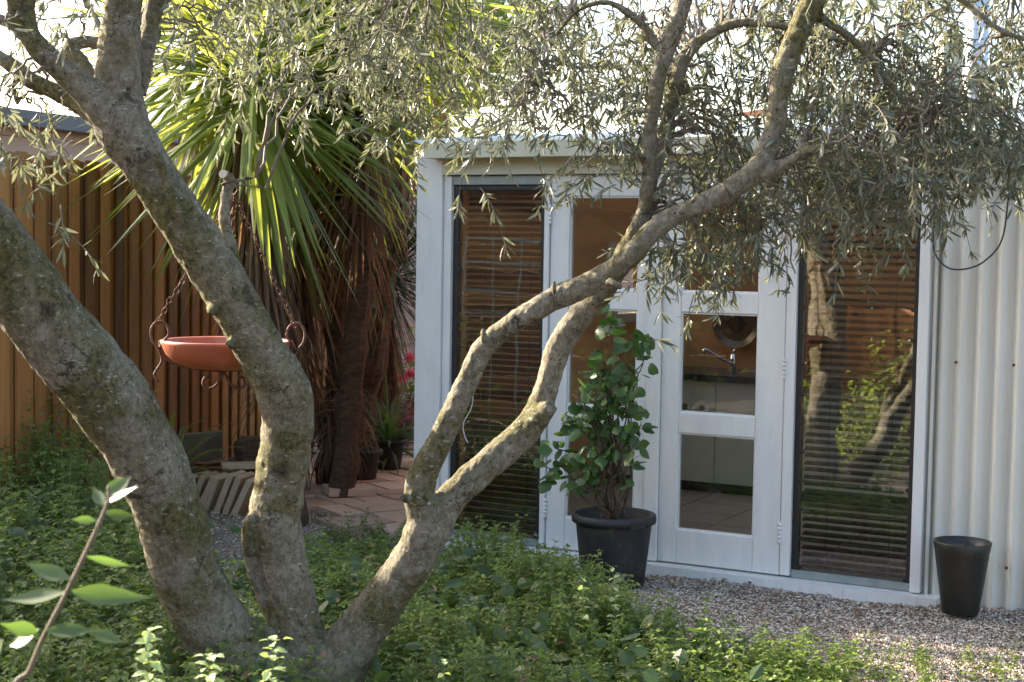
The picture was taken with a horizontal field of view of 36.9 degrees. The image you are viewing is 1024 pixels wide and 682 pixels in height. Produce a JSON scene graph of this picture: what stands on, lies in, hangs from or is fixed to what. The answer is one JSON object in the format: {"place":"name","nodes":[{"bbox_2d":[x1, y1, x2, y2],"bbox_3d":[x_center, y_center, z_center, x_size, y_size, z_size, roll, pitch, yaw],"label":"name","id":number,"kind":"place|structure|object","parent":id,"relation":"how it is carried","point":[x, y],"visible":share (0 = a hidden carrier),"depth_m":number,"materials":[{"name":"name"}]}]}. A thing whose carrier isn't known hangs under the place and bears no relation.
{"place":"outdoors","nodes":[
{"label":"outdoors","id":0,"kind":"place"},
{"bbox_2d":[0,107,195,175],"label":"neighbour house","id":1,"kind":"structure","parent":0,"point":[63,131],"depth_m":11.30,"materials":[{"name":"stone"}]},
{"bbox_2d":[5,281,632,570],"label":"ground","id":2,"kind":"structure","parent":0,"point":[230,460],"depth_m":11.05,"materials":[{"name":"soil"}]},
{"bbox_2d":[0,476,152,681],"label":"foreground sapling","id":3,"kind":"object","parent":2,"relation":"on","point":[94,594],"visible":1,"depth_m":2.08,"materials":[{"name":"green plant"}]},
{"bbox_2d":[20,389,156,514],"bbox_3d":[-2.422,0.601,8.309,0.836,0.878,0.648,2,4,19],"label":"shrub","id":4,"kind":"object","parent":2,"relation":"on","point":[46,422],"visible":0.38,"depth_m":8.28,"materials":[{"name":"green plant"}]},
{"bbox_2d":[132,626,165,681],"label":"mint sprig","id":5,"kind":"object","parent":2,"relation":"on","point":[145,655],"visible":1,"depth_m":3.07,"materials":[{"name":"green plant"}]},
{"bbox_2d":[176,430,222,472],"bbox_3d":[-2.068,0.772,9.746,0.055,0.370,0.600,4,5,44],"label":"timber sleeper","id":6,"kind":"object","parent":2,"relation":"on","point":[215,442],"visible":0.26,"depth_m":9.81,"materials":[{"name":"grey wood"}]},
{"bbox_2d":[0,150,415,543],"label":"paling fence","id":7,"kind":"object","parent":2,"relation":"on","point":[126,306],"visible":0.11,"depth_m":9.35,"materials":[{"name":"brown wood"}]},
{"bbox_2d":[194,653,224,681],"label":"mint sprig","id":8,"kind":"object","parent":2,"relation":"on","point":[210,677],"visible":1,"depth_m":3.06,"materials":[{"name":"green plant"}]},
{"bbox_2d":[194,457,227,472],"bbox_3d":[-1.991,0.834,9.911,0.312,0.150,0.312,1,3,0],"label":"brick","id":9,"kind":"object","parent":2,"relation":"on","point":[214,464],"visible":0.28,"depth_m":9.80,"materials":[{"name":"brick"}]},
{"bbox_2d":[233,435,260,472],"bbox_3d":[-1.608,0.809,9.512,0.310,0.441,0.301,-2,4,-39],"label":"tree stump","id":10,"kind":"object","parent":2,"relation":"on","point":[244,449],"visible":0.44,"depth_m":9.42,"materials":[{"name":"brown wood"}]},
{"bbox_2d":[33,0,480,527],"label":"cabbage tree","id":11,"kind":"object","parent":2,"relation":"on","point":[273,206],"visible":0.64,"depth_m":8.34,"materials":[{"name":"green plant"}]},
{"bbox_2d":[259,635,293,681],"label":"mint sprig","id":12,"kind":"object","parent":2,"relation":"on","point":[267,674],"visible":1,"depth_m":3.23,"materials":[{"name":"green plant"}]},
{"bbox_2d":[218,106,403,489],"bbox_3d":[-1.319,-0.188,9.704,1.332,2.962,1.371,0,3,-12],"label":"cabbage tree","id":13,"kind":"object","parent":2,"relation":"on","point":[306,294],"visible":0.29,"depth_m":9.64,"materials":[{"name":"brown plant"}]},
{"bbox_2d":[309,389,393,491],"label":"dead strands","id":14,"kind":"object","parent":13,"relation":"hanging from","point":[329,435],"visible":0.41,"depth_m":9.64,"materials":[{"name":"brown plant"}]},
{"bbox_2d":[323,326,414,416],"bbox_3d":[-0.935,0.284,12.506,1.321,1.248,0.988,2,4,21],"label":"flowering shrub","id":15,"kind":"object","parent":2,"relation":"on","point":[412,359],"visible":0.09,"depth_m":12.44,"materials":[{"name":"green plant"}]},
{"bbox_2d":[395,395,414,446],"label":"burgundy shrub","id":16,"kind":"object","parent":2,"relation":"on","point":[405,420],"visible":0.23,"depth_m":11.80,"materials":[{"name":"red plant"}]},
{"bbox_2d":[393,0,599,138],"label":"garden tree","id":17,"kind":"object","parent":2,"relation":"on","point":[503,15],"visible":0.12,"depth_m":16.63,"materials":[{"name":"green plant"}]},
{"bbox_2d":[0,0,1023,681],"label":"olive tree","id":18,"kind":"object","parent":2,"relation":"on","point":[82,366],"visible":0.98,"depth_m":4.78,"materials":[{"name":"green plant"}]},
{"bbox_2d":[149,180,305,389],"bbox_3d":[-0.933,-0.179,5.051,0.422,0.686,0.305,3,4,36],"label":"chain hanger","id":19,"kind":"object","parent":18,"relation":"hanging from","point":[162,355],"visible":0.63,"depth_m":5.06,"materials":[{"name":"metal"}]},
{"bbox_2d":[160,336,289,370],"bbox_3d":[-0.947,0.043,5.083,0.426,0.095,0.426,1,3,0],"label":"terracotta bowl","id":20,"kind":"object","parent":19,"relation":"hanging from","point":[206,352],"visible":0.61,"depth_m":4.92,"materials":[{"name":"orange ceramic"}]},
{"bbox_2d":[393,200,633,403],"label":"garden wall","id":21,"kind":"structure","parent":2,"relation":"on","point":[627,277],"depth_m":15.02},
{"bbox_2d":[405,113,1023,609],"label":"garden studio","id":22,"kind":"structure","parent":2,"relation":"on","point":[965,459],"depth_m":7.49,"materials":[{"name":"white paint"}]},
{"bbox_2d":[463,397,472,442],"bbox_3d":[-0.230,0.372,8.064,0.068,0.332,0.010,3,4,35],"label":"dangling cord","id":23,"kind":"object","parent":22,"relation":"hanging from","point":[465,419],"visible":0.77,"depth_m":8.07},
{"bbox_2d":[450,185,544,545],"bbox_3d":[-0.067,0.121,8.019,0.547,1.858,0.059,3,4,28],"label":"window","id":24,"kind":"structure","parent":22,"relation":"in","point":[458,223],"depth_m":8.09,"materials":[{"name":"metal"}]},
{"bbox_2d":[462,190,541,535],"bbox_3d":[-0.021,0.108,8.100,0.510,1.820,0.042,3,4,28],"label":"venetian blind","id":25,"kind":"object","parent":22,"relation":"attached to","point":[482,445],"visible":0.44,"depth_m":8.11,"materials":[{"name":"brown wood"}]},
{"bbox_2d":[543,175,648,550],"bbox_3d":[0.429,0.120,7.723,0.559,1.901,0.067,3,4,28],"label":"door","id":26,"kind":"structure","parent":22,"relation":"in","point":[560,526],"depth_m":7.77,"materials":[{"name":"white paint"}]},
{"bbox_2d":[605,242,635,322],"bbox_3d":[0.766,-0.398,10.416,0.029,0.540,0.560,3,4,28],"label":"window frame","id":27,"kind":"structure","parent":22,"relation":"in","point":[626,317],"depth_m":10.29,"materials":[{"name":"beige paint"}]},
{"bbox_2d":[657,173,789,574],"bbox_3d":[1.025,0.149,7.410,0.639,1.901,0.067,3,4,30],"label":"door","id":28,"kind":"structure","parent":22,"relation":"in","point":[759,551],"depth_m":7.37,"materials":[{"name":"white paint"}]},
{"bbox_2d":[712,315,756,348],"bbox_3d":[1.507,-0.119,10.313,0.340,0.340,0.040,3,4,28],"label":"round plate","id":29,"kind":"object","parent":22,"relation":"attached to","point":[734,331],"visible":0.63,"depth_m":10.31,"materials":[{"name":"brown metal"}]},
{"bbox_2d":[602,364,911,510],"bbox_3d":[2.831,0.652,9.312,4.760,0.759,0.635,3,4,28],"label":"kitchen unit","id":30,"kind":"object","parent":22,"relation":"on","point":[717,464],"visible":0.41,"depth_m":9.72,"materials":[{"name":"paint"}]},
{"bbox_2d":[702,348,735,372],"bbox_3d":[1.346,0.124,10.005,0.222,0.160,0.038,1,3,0],"label":"kitchen tap","id":31,"kind":"object","parent":30,"relation":"on","point":[732,362],"visible":1,"depth_m":10.00,"materials":[{"name":"silver metal"}]},
{"bbox_2d":[791,183,921,590],"bbox_3d":[1.600,0.202,7.119,0.567,1.858,0.059,3,4,28],"label":"window","id":32,"kind":"structure","parent":22,"relation":"in","point":[796,570],"depth_m":7.20,"materials":[{"name":"metal"}]},
{"bbox_2d":[801,189,917,578],"bbox_3d":[1.645,0.189,7.200,0.540,1.820,0.042,3,4,28],"label":"venetian blind","id":33,"kind":"object","parent":22,"relation":"attached to","point":[829,564],"visible":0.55,"depth_m":7.22,"materials":[{"name":"brown wood"}]},
{"bbox_2d":[932,198,1008,270],"bbox_3d":[2.013,-0.480,6.768,0.329,0.340,0.058,3,4,28],"label":"cable","id":34,"kind":"object","parent":22,"relation":"attached to","point":[986,259],"visible":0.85,"depth_m":6.73,"materials":[{"name":"black plastic"}]},
{"bbox_2d":[305,410,413,541],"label":"path","id":35,"kind":"structure","parent":0,"point":[386,504],"depth_m":9.22,"materials":[{"name":"brick"}]},
{"bbox_2d":[37,0,421,319],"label":"cabbage tree","id":36,"kind":"object","parent":35,"relation":"on","point":[199,143],"visible":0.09,"depth_m":9.11,"materials":[{"name":"green plant"}]},
{"bbox_2d":[164,0,454,483],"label":"cabbage tree","id":37,"kind":"object","parent":35,"relation":"on","point":[335,332],"visible":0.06,"depth_m":9.79,"materials":[{"name":"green plant"}]},
{"bbox_2d":[321,484,376,496],"bbox_3d":[-1.013,0.927,9.548,0.301,0.059,0.220,0,4,-20],"label":"paver brick","id":38,"kind":"object","parent":35,"relation":"on","point":[362,490],"visible":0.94,"depth_m":9.47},
{"bbox_2d":[225,0,498,484],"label":"cabbage tree","id":39,"kind":"object","parent":35,"relation":"on","point":[325,479],"visible":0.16,"depth_m":9.80,"materials":[{"name":"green plant"}]},
{"bbox_2d":[190,0,538,497],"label":"cabbage tree","id":40,"kind":"object","parent":35,"relation":"on","point":[350,408],"visible":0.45,"depth_m":9.40,"materials":[{"name":"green plant"}]},
{"bbox_2d":[318,184,416,436],"bbox_3d":[-0.885,-0.173,11.239,1.457,2.226,1.462,1,3,0],"label":"cabbage tree","id":41,"kind":"object","parent":35,"relation":"on","point":[392,377],"visible":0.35,"depth_m":11.17,"materials":[{"name":"brown plant"}]},
{"bbox_2d":[357,447,382,479],"bbox_3d":[-0.988,0.818,10.207,0.262,0.200,0.262,1,3,0],"label":"plant pot","id":42,"kind":"object","parent":35,"relation":"on","point":[371,465],"visible":0.58,"depth_m":10.13,"materials":[{"name":"brown ceramic"}]},
{"bbox_2d":[359,422,384,464],"bbox_3d":[-0.981,0.687,10.201,0.284,0.334,0.280,-1,4,-33],"label":"potted plant","id":43,"kind":"object","parent":42,"relation":"in","point":[368,444],"visible":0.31,"depth_m":10.21,"materials":[{"name":"green plant"}]},
{"bbox_2d":[370,437,406,469],"bbox_3d":[-0.861,0.786,10.703,0.262,0.210,0.262,1,3,0],"label":"plant pot","id":44,"kind":"object","parent":35,"relation":"on","point":[387,450],"visible":0.77,"depth_m":10.62,"materials":[{"name":"black plastic"}]},
{"bbox_2d":[359,370,413,475],"bbox_3d":[-0.815,0.565,10.659,0.806,0.718,0.926,3,4,35],"label":"potted plant","id":45,"kind":"object","parent":44,"relation":"in","point":[387,427],"visible":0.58,"depth_m":10.66,"materials":[{"name":"green plant"}]},
{"bbox_2d":[367,130,427,436],"bbox_3d":[-1.009,-0.447,11.425,1.486,2.746,1.561,1,3,0],"label":"cabbage tree","id":46,"kind":"object","parent":35,"relation":"on","point":[414,267],"visible":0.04,"depth_m":11.34,"materials":[{"name":"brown plant"}]},
{"bbox_2d":[359,0,534,446],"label":"cabbage tree","id":47,"kind":"object","parent":35,"relation":"on","point":[370,384],"visible":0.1,"depth_m":11.00,"materials":[{"name":"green plant"}]},
{"bbox_2d":[0,501,1023,681],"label":"gravel yard","id":48,"kind":"structure","parent":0,"point":[222,555],"depth_m":6.93,"materials":[{"name":"grey gravel"}]},
{"bbox_2d":[193,471,210,483],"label":"paver brick","id":49,"kind":"object","parent":48,"relation":"on","point":[196,476],"visible":0.16,"depth_m":9.17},
{"bbox_2d":[196,471,218,497],"bbox_3d":[-1.845,0.891,9.201,0.120,0.207,0.200,2,4,16],"label":"paver brick","id":50,"kind":"object","parent":48,"relation":"on","point":[202,482],"visible":0.36,"depth_m":9.11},
{"bbox_2d":[170,411,258,474],"bbox_3d":[-1.992,0.705,9.177,0.911,0.617,1.104,1,3,0],"label":"strap leaf plant","id":51,"kind":"object","parent":48,"relation":"on","point":[181,437],"visible":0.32,"depth_m":9.24,"materials":[{"name":"green plant"}]},
{"bbox_2d":[201,472,227,506],"bbox_3d":[-1.775,0.894,9.126,0.126,0.213,0.200,2,4,15],"label":"paver brick","id":52,"kind":"object","parent":48,"relation":"on","point":[205,495],"visible":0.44,"depth_m":9.03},
{"bbox_2d":[204,473,228,511],"bbox_3d":[-1.732,0.896,9.116,0.110,0.210,0.200,2,4,24],"label":"paver brick","id":53,"kind":"object","parent":48,"relation":"on","point":[215,491],"visible":0.46,"depth_m":9.04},
{"bbox_2d":[213,470,246,513],"bbox_3d":[-1.657,0.887,9.039,0.123,0.239,0.200,2,4,15],"label":"paver brick","id":54,"kind":"object","parent":48,"relation":"on","point":[226,488],"visible":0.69,"depth_m":8.95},
{"bbox_2d":[223,502,248,514],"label":"paver brick","id":55,"kind":"object","parent":48,"relation":"on","point":[247,510],"visible":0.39,"depth_m":8.95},
{"bbox_2d":[222,471,254,515],"bbox_3d":[-1.597,0.892,8.991,0.124,0.237,0.200,2,4,16],"label":"paver brick","id":56,"kind":"object","parent":48,"relation":"on","point":[237,486],"visible":0.63,"depth_m":8.90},
{"bbox_2d":[221,461,255,469],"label":"paver brick","id":57,"kind":"object","parent":56,"relation":"on","point":[238,465],"visible":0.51,"depth_m":9.26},
{"bbox_2d":[230,477,254,516],"bbox_3d":[-1.532,0.902,8.937,0.137,0.228,0.200,2,4,17],"label":"paver brick","id":58,"kind":"object","parent":48,"relation":"on","point":[241,503],"visible":0.56,"depth_m":8.85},
{"bbox_2d":[0,476,763,681],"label":"broad leaf ground cover","id":59,"kind":"object","parent":48,"relation":"on","point":[542,623],"visible":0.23,"depth_m":5.65,"materials":[{"name":"green plant"}]},
{"bbox_2d":[438,659,450,681],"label":"mint sprig","id":60,"kind":"object","parent":48,"relation":"on","point":[441,674],"visible":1,"depth_m":4.40,"materials":[{"name":"green plant"}]},
{"bbox_2d":[0,422,1023,681],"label":"mint ground cover","id":61,"kind":"object","parent":48,"relation":"on","point":[484,642],"visible":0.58,"depth_m":5.63,"materials":[{"name":"green plant"}]},
{"bbox_2d":[0,532,825,681],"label":"fallen leaves","id":62,"kind":"object","parent":61,"relation":"on","point":[323,653],"visible":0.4,"depth_m":5.36,"materials":[{"name":"brown plant"}]},
{"bbox_2d":[571,578,589,661],"bbox_3d":[0.257,1.047,5.513,0.066,0.402,0.073,4,4,39],"label":"mint sprig","id":63,"kind":"object","parent":48,"relation":"on","point":[580,587],"visible":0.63,"depth_m":5.50,"materials":[{"name":"green plant"}]},
{"bbox_2d":[571,507,656,589],"bbox_3d":[0.479,0.980,7.268,0.402,0.335,0.402,1,3,0],"label":"plant pot","id":64,"kind":"object","parent":48,"relation":"on","point":[623,544],"visible":0.69,"depth_m":7.12,"materials":[{"name":"black plastic"}]},
{"bbox_2d":[522,304,658,519],"bbox_3d":[0.374,0.348,7.266,0.647,1.044,0.434,1,3,0],"label":"contorted shrub","id":65,"kind":"object","parent":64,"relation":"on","point":[597,413],"visible":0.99,"depth_m":7.23,"materials":[{"name":"green plant"}]},
{"bbox_2d":[606,567,622,653],"bbox_3d":[0.379,1.036,5.613,0.065,0.416,0.079,2,4,14],"label":"mint sprig","id":66,"kind":"object","parent":48,"relation":"on","point":[613,598],"visible":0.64,"depth_m":5.61,"materials":[{"name":"green plant"}]},
{"bbox_2d":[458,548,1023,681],"bbox_3d":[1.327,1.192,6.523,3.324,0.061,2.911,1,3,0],"label":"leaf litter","id":67,"kind":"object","parent":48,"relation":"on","point":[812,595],"visible":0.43,"depth_m":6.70,"materials":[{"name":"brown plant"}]},
{"bbox_2d":[933,536,991,616],"bbox_3d":[1.948,1.022,6.660,0.248,0.315,0.248,1,3,0],"label":"plant pot","id":68,"kind":"object","parent":48,"relation":"on","point":[961,572],"visible":1,"depth_m":6.58,"materials":[{"name":"plastic"}]},
{"bbox_2d":[0,0,1023,195],"label":"sky","id":69,"kind":"structure","parent":0,"point":[6,38],"materials":[{"name":"white"}]},
{"bbox_2d":[741,105,1023,128],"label":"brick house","id":70,"kind":"structure","parent":0,"point":[748,112],"depth_m":13.92,"materials":[{"name":"orange brick"}]},
{"bbox_2d":[934,33,963,113],"bbox_3d":[3.698,-0.854,13.175,0.180,3.500,0.300,1,3,0],"label":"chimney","id":71,"kind":"object","parent":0,"point":[945,46],"depth_m":12.94,"materials":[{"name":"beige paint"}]},
{"bbox_2d":[961,0,989,113],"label":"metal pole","id":72,"kind":"object","parent":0,"point":[972,25],"depth_m":10.87,"materials":[{"name":"white metal"}]}
]}

